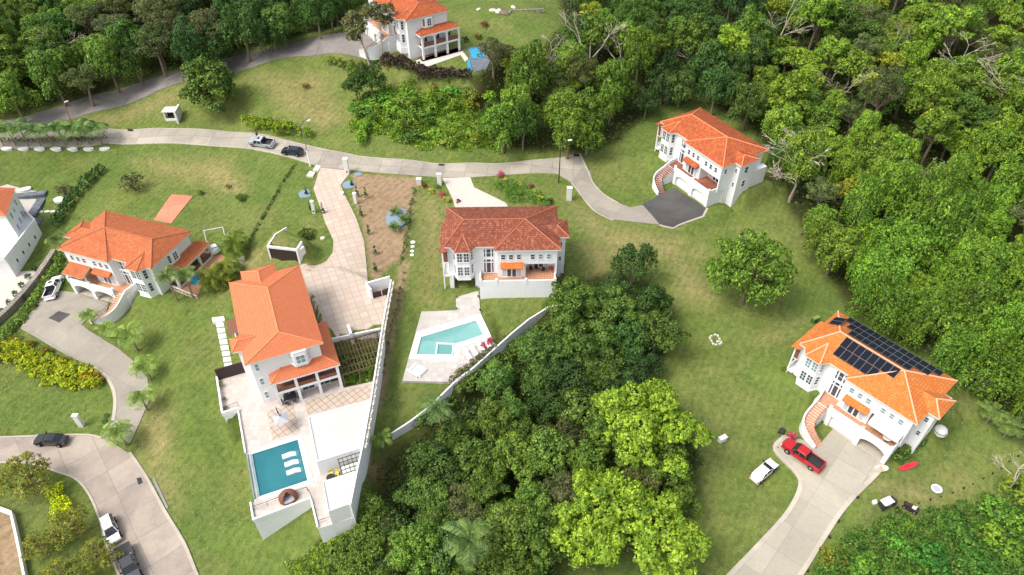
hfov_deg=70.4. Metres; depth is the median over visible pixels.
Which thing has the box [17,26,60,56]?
rounded tree
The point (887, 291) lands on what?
vine covered tree
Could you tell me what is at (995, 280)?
vine covered tree
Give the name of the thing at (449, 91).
bank bush
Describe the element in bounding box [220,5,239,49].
dark tree
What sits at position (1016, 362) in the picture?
rounded tree
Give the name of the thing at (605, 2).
dark tree
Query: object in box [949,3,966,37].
feathery tree
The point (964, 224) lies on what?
vine covered tree
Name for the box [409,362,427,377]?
daybed
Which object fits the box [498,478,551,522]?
upright tree
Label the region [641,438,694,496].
upright tree
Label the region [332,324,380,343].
court wall
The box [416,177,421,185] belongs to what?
utility cabinet
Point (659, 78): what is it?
dark tree
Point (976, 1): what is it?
upright tree
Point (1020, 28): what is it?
yellow tipped tree
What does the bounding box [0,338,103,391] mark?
croton bed
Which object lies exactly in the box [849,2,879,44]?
feathery tree
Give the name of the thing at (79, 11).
broad crowned tree
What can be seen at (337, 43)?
road
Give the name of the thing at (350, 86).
dark tree
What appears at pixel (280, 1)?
dark tree
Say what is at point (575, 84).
broadleaf tree
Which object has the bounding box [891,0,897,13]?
broad crowned tree
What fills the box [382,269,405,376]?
border plants
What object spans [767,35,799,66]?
rounded tree
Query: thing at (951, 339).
vine covered tree
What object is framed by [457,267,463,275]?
window
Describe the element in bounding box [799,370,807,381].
window
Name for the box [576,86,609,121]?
rounded tree
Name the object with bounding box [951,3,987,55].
dark tree
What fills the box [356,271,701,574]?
forest undergrowth
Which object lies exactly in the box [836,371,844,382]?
window
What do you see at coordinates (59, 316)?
slab
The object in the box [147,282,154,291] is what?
window
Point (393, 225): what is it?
cycad
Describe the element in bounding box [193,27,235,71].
dark tree
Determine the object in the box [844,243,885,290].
vine covered tree
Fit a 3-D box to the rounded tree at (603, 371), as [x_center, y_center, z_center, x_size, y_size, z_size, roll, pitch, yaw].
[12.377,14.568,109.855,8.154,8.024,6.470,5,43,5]
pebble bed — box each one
[17,186,31,191]
[53,196,62,203]
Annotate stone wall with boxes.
[0,249,56,324]
[509,8,543,12]
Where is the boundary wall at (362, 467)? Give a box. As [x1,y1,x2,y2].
[349,279,393,524]
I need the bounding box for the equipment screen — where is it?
[365,276,389,298]
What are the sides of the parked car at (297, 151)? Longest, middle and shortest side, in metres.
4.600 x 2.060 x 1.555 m
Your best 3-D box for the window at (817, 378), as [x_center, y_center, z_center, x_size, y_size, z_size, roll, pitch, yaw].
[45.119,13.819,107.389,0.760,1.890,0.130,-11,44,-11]
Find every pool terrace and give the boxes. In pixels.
[168,251,223,298]
[214,362,372,543]
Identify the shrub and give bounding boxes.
[6,333,18,341]
[23,339,36,346]
[38,346,53,355]
[44,480,63,502]
[48,494,71,512]
[49,501,70,520]
[53,183,69,195]
[59,357,70,363]
[78,368,94,379]
[90,373,104,383]
[115,172,144,190]
[235,193,247,200]
[296,227,315,239]
[480,21,487,26]
[787,431,797,440]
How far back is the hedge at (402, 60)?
152.52 m
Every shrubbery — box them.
[0,251,64,341]
[326,56,357,76]
[559,264,565,286]
[891,438,927,463]
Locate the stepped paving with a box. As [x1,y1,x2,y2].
[16,190,47,226]
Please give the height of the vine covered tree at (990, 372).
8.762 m
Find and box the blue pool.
[467,45,491,71]
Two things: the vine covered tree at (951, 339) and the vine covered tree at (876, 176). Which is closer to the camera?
the vine covered tree at (951, 339)
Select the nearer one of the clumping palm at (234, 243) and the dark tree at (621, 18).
the clumping palm at (234, 243)
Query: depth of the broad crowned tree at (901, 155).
136.07 m
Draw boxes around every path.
[212,316,231,365]
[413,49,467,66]
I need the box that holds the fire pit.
[709,334,722,345]
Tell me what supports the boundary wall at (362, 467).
on the ground at (384, 192)
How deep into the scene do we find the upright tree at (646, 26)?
161.91 m
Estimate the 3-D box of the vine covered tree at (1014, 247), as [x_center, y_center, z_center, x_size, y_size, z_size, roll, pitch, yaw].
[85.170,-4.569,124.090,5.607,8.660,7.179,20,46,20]
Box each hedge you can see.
[0,135,106,142]
[48,163,105,227]
[240,114,313,136]
[379,51,472,81]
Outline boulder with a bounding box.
[499,10,509,15]
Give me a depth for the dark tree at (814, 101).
149.45 m
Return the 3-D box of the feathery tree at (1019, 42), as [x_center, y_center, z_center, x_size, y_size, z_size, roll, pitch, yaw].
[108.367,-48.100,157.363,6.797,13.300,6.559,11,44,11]
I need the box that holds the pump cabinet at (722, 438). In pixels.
[717,434,727,443]
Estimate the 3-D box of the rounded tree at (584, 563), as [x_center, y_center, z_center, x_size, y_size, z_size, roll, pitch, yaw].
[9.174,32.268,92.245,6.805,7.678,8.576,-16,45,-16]
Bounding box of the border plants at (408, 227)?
[399,187,415,263]
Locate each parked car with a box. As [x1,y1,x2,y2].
[32,431,68,447]
[99,513,122,543]
[280,145,303,156]
[749,458,778,484]
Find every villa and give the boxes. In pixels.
[0,187,41,277]
[56,210,212,323]
[227,263,342,405]
[359,0,462,60]
[439,205,569,298]
[652,107,768,206]
[786,310,957,464]
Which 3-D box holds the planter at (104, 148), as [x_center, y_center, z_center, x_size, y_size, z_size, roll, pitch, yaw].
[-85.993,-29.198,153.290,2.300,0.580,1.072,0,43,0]
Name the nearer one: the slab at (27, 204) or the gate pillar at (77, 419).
the gate pillar at (77, 419)
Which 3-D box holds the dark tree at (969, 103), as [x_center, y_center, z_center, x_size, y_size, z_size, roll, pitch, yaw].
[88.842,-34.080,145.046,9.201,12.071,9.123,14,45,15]
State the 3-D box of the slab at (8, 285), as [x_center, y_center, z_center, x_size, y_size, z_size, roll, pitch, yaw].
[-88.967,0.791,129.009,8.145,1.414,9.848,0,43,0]
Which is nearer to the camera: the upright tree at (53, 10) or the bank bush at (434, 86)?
the bank bush at (434, 86)
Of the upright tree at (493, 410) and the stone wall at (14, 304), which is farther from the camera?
the stone wall at (14, 304)
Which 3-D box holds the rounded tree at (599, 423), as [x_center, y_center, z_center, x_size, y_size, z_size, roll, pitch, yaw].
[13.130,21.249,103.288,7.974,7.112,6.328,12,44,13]
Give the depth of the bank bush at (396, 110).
149.09 m
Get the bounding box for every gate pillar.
[71,413,84,427]
[309,200,315,213]
[342,157,349,173]
[352,192,357,203]
[436,173,441,185]
[566,186,572,200]
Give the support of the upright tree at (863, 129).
on the ground at (384, 192)
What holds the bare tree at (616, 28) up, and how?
on the ground at (384, 192)
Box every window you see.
[130,271,136,278]
[135,272,142,280]
[135,282,143,291]
[140,284,147,292]
[141,269,148,279]
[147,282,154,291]
[166,255,172,263]
[172,250,178,260]
[254,364,260,371]
[259,378,265,385]
[263,391,269,398]
[288,354,294,364]
[295,354,306,364]
[306,349,311,359]
[400,21,403,29]
[427,18,431,25]
[456,254,462,262]
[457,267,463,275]
[463,254,469,262]
[464,267,469,275]
[486,249,490,256]
[530,254,534,259]
[538,254,542,259]
[660,142,663,152]
[662,130,666,140]
[666,133,669,142]
[671,134,675,142]
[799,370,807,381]
[803,358,811,368]
[805,374,813,385]
[810,362,818,373]
[813,376,820,385]
[818,365,825,373]
[827,383,833,393]
[834,388,841,398]
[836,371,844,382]
[848,386,854,394]
[856,392,863,399]
[864,397,871,405]
[879,407,886,414]
[887,412,895,420]
[897,418,904,426]
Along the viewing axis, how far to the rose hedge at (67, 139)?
152.49 m
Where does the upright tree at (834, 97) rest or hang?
on the ground at (384, 192)
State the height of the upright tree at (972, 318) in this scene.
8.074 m
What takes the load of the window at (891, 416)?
in the villa at (872, 387)
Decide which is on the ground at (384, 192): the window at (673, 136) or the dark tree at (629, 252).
the dark tree at (629, 252)
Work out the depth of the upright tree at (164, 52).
161.28 m
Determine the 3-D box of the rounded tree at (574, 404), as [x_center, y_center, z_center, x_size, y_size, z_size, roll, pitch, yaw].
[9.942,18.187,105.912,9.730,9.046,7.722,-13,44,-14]
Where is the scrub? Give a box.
[301,492,386,574]
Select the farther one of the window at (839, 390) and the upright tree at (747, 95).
the upright tree at (747, 95)
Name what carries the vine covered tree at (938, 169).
on the ground at (384, 192)
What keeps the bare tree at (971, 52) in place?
on the ground at (384, 192)
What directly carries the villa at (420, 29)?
on the ground at (384, 192)
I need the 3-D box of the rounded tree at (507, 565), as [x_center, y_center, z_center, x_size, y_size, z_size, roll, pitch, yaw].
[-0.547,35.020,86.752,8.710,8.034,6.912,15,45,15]
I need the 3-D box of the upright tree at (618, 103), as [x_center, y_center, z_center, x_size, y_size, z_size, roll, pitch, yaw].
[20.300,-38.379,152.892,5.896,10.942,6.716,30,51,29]
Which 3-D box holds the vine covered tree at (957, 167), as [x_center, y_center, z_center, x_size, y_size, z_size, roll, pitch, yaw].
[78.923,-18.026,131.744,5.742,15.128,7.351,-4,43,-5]
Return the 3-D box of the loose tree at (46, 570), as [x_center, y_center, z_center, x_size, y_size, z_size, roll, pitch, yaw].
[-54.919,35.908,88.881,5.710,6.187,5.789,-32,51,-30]
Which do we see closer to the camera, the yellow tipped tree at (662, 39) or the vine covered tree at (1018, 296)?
the vine covered tree at (1018, 296)
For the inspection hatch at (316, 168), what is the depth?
142.64 m
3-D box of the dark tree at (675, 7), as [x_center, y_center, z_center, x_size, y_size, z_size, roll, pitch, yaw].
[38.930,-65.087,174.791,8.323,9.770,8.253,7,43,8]
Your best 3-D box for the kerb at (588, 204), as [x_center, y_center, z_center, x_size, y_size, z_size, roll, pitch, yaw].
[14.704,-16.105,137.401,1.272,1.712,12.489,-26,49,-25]
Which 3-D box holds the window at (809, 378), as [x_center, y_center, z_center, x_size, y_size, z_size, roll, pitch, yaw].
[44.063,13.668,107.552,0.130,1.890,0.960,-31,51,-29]
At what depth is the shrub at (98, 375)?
113.17 m
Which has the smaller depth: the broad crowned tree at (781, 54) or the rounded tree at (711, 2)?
the broad crowned tree at (781, 54)
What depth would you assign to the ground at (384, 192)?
121.66 m
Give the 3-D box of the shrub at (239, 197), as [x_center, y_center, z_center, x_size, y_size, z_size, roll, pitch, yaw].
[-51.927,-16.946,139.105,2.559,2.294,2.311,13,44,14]
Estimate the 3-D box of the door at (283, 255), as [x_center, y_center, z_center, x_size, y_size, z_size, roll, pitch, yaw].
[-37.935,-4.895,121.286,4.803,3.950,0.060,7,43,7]
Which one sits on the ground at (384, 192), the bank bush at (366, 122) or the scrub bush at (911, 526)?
the bank bush at (366, 122)
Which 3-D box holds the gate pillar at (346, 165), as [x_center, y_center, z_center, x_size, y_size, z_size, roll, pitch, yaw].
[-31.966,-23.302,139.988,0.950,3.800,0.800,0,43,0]
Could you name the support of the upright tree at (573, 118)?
on the ground at (384, 192)
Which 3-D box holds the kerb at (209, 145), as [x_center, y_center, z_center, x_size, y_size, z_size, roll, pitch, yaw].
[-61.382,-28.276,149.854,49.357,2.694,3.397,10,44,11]
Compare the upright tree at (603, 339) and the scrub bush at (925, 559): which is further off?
the upright tree at (603, 339)
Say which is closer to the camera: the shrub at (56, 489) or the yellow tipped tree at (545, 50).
the shrub at (56, 489)
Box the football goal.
[204,227,224,241]
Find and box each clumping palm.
[196,266,229,292]
[205,258,241,286]
[217,228,249,260]
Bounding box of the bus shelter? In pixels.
[161,104,181,123]
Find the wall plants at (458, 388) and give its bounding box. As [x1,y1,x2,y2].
[414,306,563,430]
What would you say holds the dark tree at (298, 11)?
on the ground at (384, 192)
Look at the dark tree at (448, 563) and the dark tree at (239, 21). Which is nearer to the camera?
the dark tree at (448, 563)
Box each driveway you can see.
[20,291,149,442]
[442,177,507,206]
[572,167,658,224]
[642,188,705,226]
[734,429,879,574]
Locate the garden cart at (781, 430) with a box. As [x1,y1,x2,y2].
[777,422,785,434]
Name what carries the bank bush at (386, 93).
on the ground at (384, 192)
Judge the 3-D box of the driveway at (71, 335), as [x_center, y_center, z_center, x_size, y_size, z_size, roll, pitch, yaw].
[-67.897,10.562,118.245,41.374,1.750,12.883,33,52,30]
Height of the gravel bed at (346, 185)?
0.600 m
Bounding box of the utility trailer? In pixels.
[877,496,897,510]
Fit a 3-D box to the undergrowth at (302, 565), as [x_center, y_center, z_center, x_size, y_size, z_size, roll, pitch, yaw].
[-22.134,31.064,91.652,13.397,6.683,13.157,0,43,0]
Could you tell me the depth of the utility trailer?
97.26 m
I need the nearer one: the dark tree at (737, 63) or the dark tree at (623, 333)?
the dark tree at (623, 333)
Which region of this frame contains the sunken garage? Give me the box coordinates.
[266,227,305,263]
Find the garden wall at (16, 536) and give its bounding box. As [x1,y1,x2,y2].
[0,507,27,574]
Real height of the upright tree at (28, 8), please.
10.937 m
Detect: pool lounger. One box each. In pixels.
[282,451,295,458]
[284,459,298,467]
[286,467,300,475]
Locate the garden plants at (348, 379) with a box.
[340,349,375,385]
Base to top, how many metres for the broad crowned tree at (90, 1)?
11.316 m
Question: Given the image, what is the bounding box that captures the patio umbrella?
[273,407,288,425]
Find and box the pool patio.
[402,291,495,383]
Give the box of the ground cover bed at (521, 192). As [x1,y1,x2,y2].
[493,178,550,205]
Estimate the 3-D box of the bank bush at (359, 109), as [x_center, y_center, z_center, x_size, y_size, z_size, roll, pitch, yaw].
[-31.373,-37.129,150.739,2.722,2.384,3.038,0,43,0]
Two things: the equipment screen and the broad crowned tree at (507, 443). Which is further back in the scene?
the equipment screen
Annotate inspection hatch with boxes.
[306,171,314,177]
[313,165,320,171]
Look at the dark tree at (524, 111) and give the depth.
140.82 m
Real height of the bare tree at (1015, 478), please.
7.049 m
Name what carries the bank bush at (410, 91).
on the ground at (384, 192)
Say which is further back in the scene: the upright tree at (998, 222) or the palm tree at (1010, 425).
the upright tree at (998, 222)
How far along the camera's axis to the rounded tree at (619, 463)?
97.19 m
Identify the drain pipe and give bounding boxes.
[152,478,167,508]
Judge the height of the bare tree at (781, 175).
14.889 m
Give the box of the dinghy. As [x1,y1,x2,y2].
[874,465,888,470]
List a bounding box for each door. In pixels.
[124,274,131,284]
[269,248,298,261]
[302,384,315,390]
[320,380,330,385]
[486,262,491,272]
[502,270,506,276]
[512,269,516,276]
[517,269,521,276]
[676,177,689,191]
[692,189,704,203]
[829,417,855,439]
[830,385,838,396]
[841,402,848,410]
[846,405,853,414]
[851,409,858,417]
[856,412,863,420]
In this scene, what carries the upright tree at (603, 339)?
on the ground at (384, 192)
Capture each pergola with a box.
[333,330,380,386]
[337,452,359,474]
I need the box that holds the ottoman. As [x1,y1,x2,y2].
[405,368,417,377]
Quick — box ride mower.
[902,501,919,514]
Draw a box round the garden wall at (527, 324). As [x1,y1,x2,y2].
[391,305,557,439]
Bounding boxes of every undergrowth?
[0,0,360,114]
[284,481,388,574]
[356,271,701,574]
[476,0,1023,431]
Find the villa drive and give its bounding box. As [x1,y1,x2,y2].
[300,167,386,336]
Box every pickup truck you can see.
[41,275,64,300]
[113,541,143,574]
[247,135,275,148]
[781,437,826,473]
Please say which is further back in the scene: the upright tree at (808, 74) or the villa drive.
the upright tree at (808, 74)
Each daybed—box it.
[278,488,297,505]
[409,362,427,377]
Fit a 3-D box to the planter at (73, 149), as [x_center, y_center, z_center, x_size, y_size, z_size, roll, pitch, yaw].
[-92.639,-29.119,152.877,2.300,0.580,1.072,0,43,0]
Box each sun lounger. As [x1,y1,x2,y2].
[463,348,471,359]
[469,344,477,355]
[476,340,484,351]
[482,336,491,347]
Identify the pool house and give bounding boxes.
[308,400,369,474]
[322,471,355,535]
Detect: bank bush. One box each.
[347,101,366,114]
[354,132,367,143]
[355,103,363,114]
[355,126,367,139]
[358,124,370,131]
[359,104,373,114]
[361,119,373,128]
[364,100,381,111]
[365,112,378,124]
[366,93,384,105]
[378,90,392,101]
[381,98,400,110]
[383,108,396,118]
[386,107,404,115]
[396,96,415,105]
[398,84,409,92]
[398,86,415,98]
[400,129,423,142]
[401,108,415,123]
[404,129,413,140]
[405,121,419,126]
[406,99,419,111]
[413,107,435,117]
[420,114,434,124]
[420,127,446,139]
[425,83,437,92]
[434,94,444,109]
[436,85,463,94]
[437,90,446,99]
[439,134,455,146]
[461,89,479,99]
[463,127,476,136]
[464,94,479,107]
[468,131,482,142]
[481,90,497,103]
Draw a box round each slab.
[0,184,36,211]
[0,271,34,308]
[49,311,69,321]
[154,195,192,223]
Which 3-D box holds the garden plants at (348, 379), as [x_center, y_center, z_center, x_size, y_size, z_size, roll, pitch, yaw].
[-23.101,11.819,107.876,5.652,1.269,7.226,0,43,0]
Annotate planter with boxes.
[1,147,12,150]
[17,147,28,150]
[34,147,44,150]
[50,147,61,151]
[66,147,77,151]
[83,147,93,151]
[99,147,109,150]
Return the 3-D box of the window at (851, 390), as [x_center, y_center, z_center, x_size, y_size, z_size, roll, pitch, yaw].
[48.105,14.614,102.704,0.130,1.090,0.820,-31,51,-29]
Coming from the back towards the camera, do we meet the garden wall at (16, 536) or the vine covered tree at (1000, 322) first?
the vine covered tree at (1000, 322)
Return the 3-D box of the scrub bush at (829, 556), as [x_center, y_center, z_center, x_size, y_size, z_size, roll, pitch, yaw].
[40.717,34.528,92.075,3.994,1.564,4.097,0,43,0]
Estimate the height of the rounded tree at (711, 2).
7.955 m
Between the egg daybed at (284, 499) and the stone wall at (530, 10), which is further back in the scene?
the stone wall at (530, 10)
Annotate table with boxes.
[283,392,296,401]
[326,474,334,479]
[883,434,891,441]
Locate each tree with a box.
[0,4,22,31]
[0,4,22,37]
[0,16,18,53]
[0,17,28,55]
[0,34,28,82]
[0,53,31,97]
[0,70,43,121]
[0,119,6,145]
[0,122,19,145]
[0,451,53,500]
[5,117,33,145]
[11,0,40,18]
[16,2,48,28]
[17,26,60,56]
[18,122,45,145]
[19,12,47,37]
[20,529,58,561]
[22,39,61,81]
[24,48,72,106]
[31,25,74,55]
[31,124,56,145]
[32,0,63,11]
[35,12,78,38]
[35,25,86,47]
[35,554,90,574]
[42,119,73,145]
[44,231,68,259]
[45,504,92,550]
[46,7,80,40]
[53,44,92,93]
[54,121,83,145]
[58,62,98,106]
[60,0,88,33]
[63,2,95,34]
[64,1,104,33]
[70,32,104,51]
[70,118,93,144]
[73,535,124,574]
[76,308,99,325]
[80,0,120,28]
[82,35,135,93]
[83,120,109,144]
[92,13,130,53]
[93,0,134,17]
[93,319,115,337]
[99,419,135,446]
[105,18,142,63]
[106,319,147,351]
[118,39,151,84]
[125,383,157,410]
[127,354,158,380]
[129,0,142,25]
[130,0,176,47]
[131,24,172,77]
[137,24,181,70]
[141,7,182,57]
[152,0,185,13]
[152,9,194,59]
[153,264,180,300]
[169,15,206,69]
[170,265,197,298]
[171,0,206,25]
[177,56,238,113]
[179,0,204,6]
[189,8,227,61]
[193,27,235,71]
[199,18,232,59]
[210,0,238,15]
[216,2,267,62]
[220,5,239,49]
[227,0,258,40]
[233,0,273,46]
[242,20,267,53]
[253,16,290,51]
[260,2,305,46]
[261,0,283,19]
[264,0,289,7]
[289,0,313,32]
[298,0,334,39]
[315,0,343,31]
[332,0,347,23]
[333,0,363,18]
[339,9,369,64]
[341,73,362,99]
[352,60,387,96]
[362,0,395,55]
[370,427,392,454]
[372,567,398,574]
[384,517,442,574]
[392,473,453,523]
[403,438,461,488]
[416,394,455,426]
[419,507,470,551]
[430,517,476,574]
[434,419,478,462]
[438,553,489,574]
[439,480,476,517]
[442,436,505,484]
[442,517,491,572]
[452,501,489,547]
[459,455,510,508]
[463,396,512,441]
[471,514,522,569]
[475,36,510,78]
[476,357,516,402]
[477,101,521,154]
[478,97,503,137]
[478,546,537,574]
[480,501,538,546]
[487,395,532,428]
[488,429,551,483]
[495,44,521,68]
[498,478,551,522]
[499,52,521,71]
[500,82,541,137]
[502,420,546,464]
[504,61,522,99]
[508,512,566,574]
[509,99,537,150]
[510,39,555,100]
[511,329,567,368]
[513,425,579,476]
[518,357,562,398]
[521,44,551,90]
[524,387,570,426]
[532,500,577,562]
[537,417,589,465]
[538,358,594,404]
[539,65,572,93]
[540,85,583,108]
[540,89,584,146]
[542,34,572,69]
[543,276,598,321]
[543,468,588,504]
[547,466,636,568]
[551,311,594,351]
[551,509,610,570]
[552,38,589,78]
[552,104,592,159]
[552,383,604,427]
[557,332,598,372]
[559,9,627,86]
[560,12,595,52]
[560,69,595,93]
[561,439,606,487]
[564,52,598,92]
[571,113,606,155]
[572,0,599,17]
[572,360,619,391]
[574,13,619,66]
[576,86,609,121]
[579,1,601,14]
[580,285,638,330]
[581,413,627,453]
[583,318,626,355]
[586,345,635,380]
[591,377,714,478]
[594,477,712,574]
[595,57,637,118]
[596,7,615,51]
[596,30,653,63]
[596,378,633,414]
[597,0,622,13]
[597,82,625,124]
[597,278,636,304]
[599,58,623,83]
[605,494,654,553]
[608,0,629,13]
[609,241,657,283]
[609,320,658,356]
[610,19,636,57]
[611,424,662,480]
[613,0,646,22]
[615,12,638,34]
[617,407,680,453]
[619,368,639,398]
[620,350,664,383]
[621,465,662,499]
[624,25,656,86]
[630,85,659,118]
[633,307,691,356]
[634,283,674,325]
[636,11,666,32]
[638,0,665,22]
[638,18,660,44]
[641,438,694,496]
[644,62,681,104]
[646,33,671,68]
[650,46,678,73]
[657,0,691,22]
[661,15,691,50]
[661,473,705,516]
[664,69,699,108]
[674,12,711,64]
[681,52,702,77]
[682,0,714,11]
[683,0,714,21]
[691,38,730,98]
[693,65,740,114]
[701,14,727,38]
[704,228,797,306]
[708,52,738,89]
[713,0,735,18]
[714,23,770,58]
[719,47,750,78]
[721,70,748,111]
[724,0,768,21]
[725,81,769,130]
[730,4,772,44]
[740,31,772,84]
[750,64,779,90]
[760,80,785,115]
[760,103,804,149]
[762,0,786,19]
[762,127,831,202]
[765,69,812,119]
[765,139,804,181]
[766,0,813,64]
[766,24,783,44]
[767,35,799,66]
[771,46,809,73]
[774,118,807,145]
[778,0,812,36]
[780,46,828,76]
[780,88,822,120]
[780,127,829,198]
[785,14,820,45]
[789,125,835,155]
[792,67,826,107]
[795,0,843,50]
[801,202,839,235]
[801,216,841,258]
[802,102,843,135]
[804,127,844,167]
[806,176,843,207]
[813,35,857,85]
[814,2,842,48]
[814,224,865,275]
[816,0,863,39]
[816,40,831,74]
[816,88,849,119]
[817,67,875,108]
[821,81,847,100]
[823,30,839,39]
[824,134,859,178]
[826,45,876,90]
[827,146,866,200]
[831,174,865,217]
[837,169,888,238]
[838,99,866,136]
[842,17,888,48]
[842,218,887,259]
[843,263,917,336]
[844,0,882,38]
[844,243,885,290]
[847,109,882,146]
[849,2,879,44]
[851,72,881,107]
[852,243,911,306]
[853,32,883,77]
[856,74,910,124]
[857,63,907,112]
[857,135,898,167]
[857,211,919,258]
[860,165,891,221]
[864,37,899,69]
[864,155,893,176]
[864,213,933,280]
[865,295,926,350]
[866,124,901,153]
[866,160,919,233]
[867,11,890,34]
[870,150,923,183]
[871,0,889,14]
[874,50,906,71]
[878,17,925,69]
[882,13,916,38]
[883,31,911,47]
[883,133,923,162]
[883,176,958,251]
[885,68,924,118]
[885,294,956,349]
[888,40,931,75]
[889,20,936,69]
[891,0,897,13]
[898,210,961,267]
[899,2,945,23]
[903,0,935,34]
[903,159,965,217]
[904,270,947,299]
[905,0,918,5]
[905,75,955,137]
[908,286,946,335]
[913,57,959,89]
[913,105,964,164]
[917,249,979,293]
[919,109,937,151]
[922,33,950,59]
[922,72,958,108]
[922,213,983,251]
[923,129,966,158]
[924,264,968,306]
[925,189,989,260]
[928,322,989,381]
[929,0,961,7]
[931,3,984,67]
[932,276,1000,332]
[935,152,975,215]
[937,31,1002,65]
[938,0,971,31]
[940,88,987,131]
[945,52,989,85]
[945,268,1014,326]
[946,306,988,338]
[947,127,993,165]
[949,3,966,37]
[950,149,986,180]
[950,238,1017,297]
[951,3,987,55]
[951,348,1022,402]
[952,73,998,115]
[952,176,1004,213]
[952,228,1000,280]
[957,328,1023,390]
[962,23,999,56]
[963,104,1008,141]
[964,300,1023,364]
[970,0,994,21]
[973,74,1023,107]
[974,40,1010,70]
[974,209,1016,247]
[975,23,1023,58]
[976,0,1011,40]
[976,398,1011,426]
[978,55,1023,100]
[978,183,1021,225]
[979,105,1023,168]
[979,126,1023,182]
[988,153,1023,199]
[989,48,1023,97]
[991,290,1023,319]
[992,451,1023,492]
[993,0,1023,48]
[995,77,1023,114]
[996,248,1023,303]
[999,240,1023,283]
[999,411,1023,438]
[1000,35,1023,74]
[1004,198,1023,242]
[1005,379,1023,429]
[1007,313,1023,374]
[1011,0,1023,25]
[1012,356,1023,394]
[1014,22,1023,55]
[1015,230,1023,253]
[1016,191,1023,229]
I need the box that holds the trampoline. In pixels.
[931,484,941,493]
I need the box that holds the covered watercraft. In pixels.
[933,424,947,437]
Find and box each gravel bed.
[299,189,310,197]
[343,181,355,188]
[386,208,406,228]
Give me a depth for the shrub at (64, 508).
97.06 m
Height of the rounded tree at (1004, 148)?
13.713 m
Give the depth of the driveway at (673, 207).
136.76 m
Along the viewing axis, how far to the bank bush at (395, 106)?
149.10 m
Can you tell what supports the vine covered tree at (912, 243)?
on the ground at (384, 192)
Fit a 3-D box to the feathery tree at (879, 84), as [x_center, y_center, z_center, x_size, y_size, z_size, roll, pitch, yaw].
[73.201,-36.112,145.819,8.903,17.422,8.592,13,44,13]
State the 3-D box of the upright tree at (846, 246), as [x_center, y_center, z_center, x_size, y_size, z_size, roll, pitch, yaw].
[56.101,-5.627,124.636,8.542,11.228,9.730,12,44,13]
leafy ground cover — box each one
[808,476,1023,574]
[812,485,1023,574]
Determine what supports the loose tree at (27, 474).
on the ground at (384, 192)
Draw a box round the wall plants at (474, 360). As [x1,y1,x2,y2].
[445,330,512,385]
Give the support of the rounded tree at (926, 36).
on the ground at (384, 192)
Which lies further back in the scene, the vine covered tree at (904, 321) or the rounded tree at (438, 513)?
the vine covered tree at (904, 321)
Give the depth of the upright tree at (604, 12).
158.96 m
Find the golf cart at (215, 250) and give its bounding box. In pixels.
[207,244,220,255]
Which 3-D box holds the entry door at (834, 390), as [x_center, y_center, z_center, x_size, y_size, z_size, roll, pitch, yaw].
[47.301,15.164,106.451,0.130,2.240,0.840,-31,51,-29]
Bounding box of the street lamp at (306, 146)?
[302,119,310,166]
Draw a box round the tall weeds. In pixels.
[347,76,506,153]
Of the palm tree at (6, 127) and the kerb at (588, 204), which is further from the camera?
the palm tree at (6, 127)
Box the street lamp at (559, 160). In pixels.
[558,139,571,182]
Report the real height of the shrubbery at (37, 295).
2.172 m
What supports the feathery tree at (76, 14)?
on the ground at (384, 192)
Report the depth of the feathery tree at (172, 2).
166.02 m
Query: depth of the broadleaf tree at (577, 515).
88.24 m
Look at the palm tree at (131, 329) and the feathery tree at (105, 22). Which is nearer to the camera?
the palm tree at (131, 329)
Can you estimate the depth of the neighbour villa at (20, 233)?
132.83 m
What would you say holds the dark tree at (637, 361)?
on the ground at (384, 192)
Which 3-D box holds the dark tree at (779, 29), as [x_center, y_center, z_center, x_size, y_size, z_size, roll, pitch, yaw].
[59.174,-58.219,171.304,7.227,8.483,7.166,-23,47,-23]
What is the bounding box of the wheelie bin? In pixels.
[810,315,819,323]
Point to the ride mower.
(910, 507)
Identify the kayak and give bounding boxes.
[898,462,917,470]
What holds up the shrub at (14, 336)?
on the ground at (384, 192)
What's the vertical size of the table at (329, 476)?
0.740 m
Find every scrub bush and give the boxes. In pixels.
[818,545,848,574]
[842,531,867,548]
[850,550,883,574]
[872,522,887,534]
[880,529,919,561]
[905,522,919,537]
[910,540,952,574]
[936,515,948,526]
[944,512,982,548]
[953,543,1001,574]
[977,493,1012,521]
[977,519,1023,565]
[997,472,1023,505]
[1004,507,1023,533]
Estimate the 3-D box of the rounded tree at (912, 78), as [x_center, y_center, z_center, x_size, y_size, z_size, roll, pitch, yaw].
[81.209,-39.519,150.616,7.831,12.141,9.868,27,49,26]
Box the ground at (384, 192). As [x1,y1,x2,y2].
[0,0,1023,574]
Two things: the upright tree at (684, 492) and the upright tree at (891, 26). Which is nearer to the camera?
the upright tree at (684, 492)
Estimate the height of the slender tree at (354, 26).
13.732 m
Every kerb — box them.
[0,434,102,438]
[0,461,119,574]
[91,364,116,435]
[108,142,315,165]
[109,128,357,156]
[128,452,198,574]
[358,153,578,163]
[571,182,612,220]
[579,153,618,202]
[659,208,708,228]
[726,437,802,574]
[797,464,882,574]
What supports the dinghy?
on the ground at (384, 192)
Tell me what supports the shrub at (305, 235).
on the ground at (384, 192)
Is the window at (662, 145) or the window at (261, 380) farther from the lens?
the window at (662, 145)
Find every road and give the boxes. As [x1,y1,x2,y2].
[0,30,376,132]
[0,128,585,181]
[0,436,194,574]
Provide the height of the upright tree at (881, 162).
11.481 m
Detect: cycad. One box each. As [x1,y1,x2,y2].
[388,220,400,230]
[389,204,400,216]
[398,213,409,222]

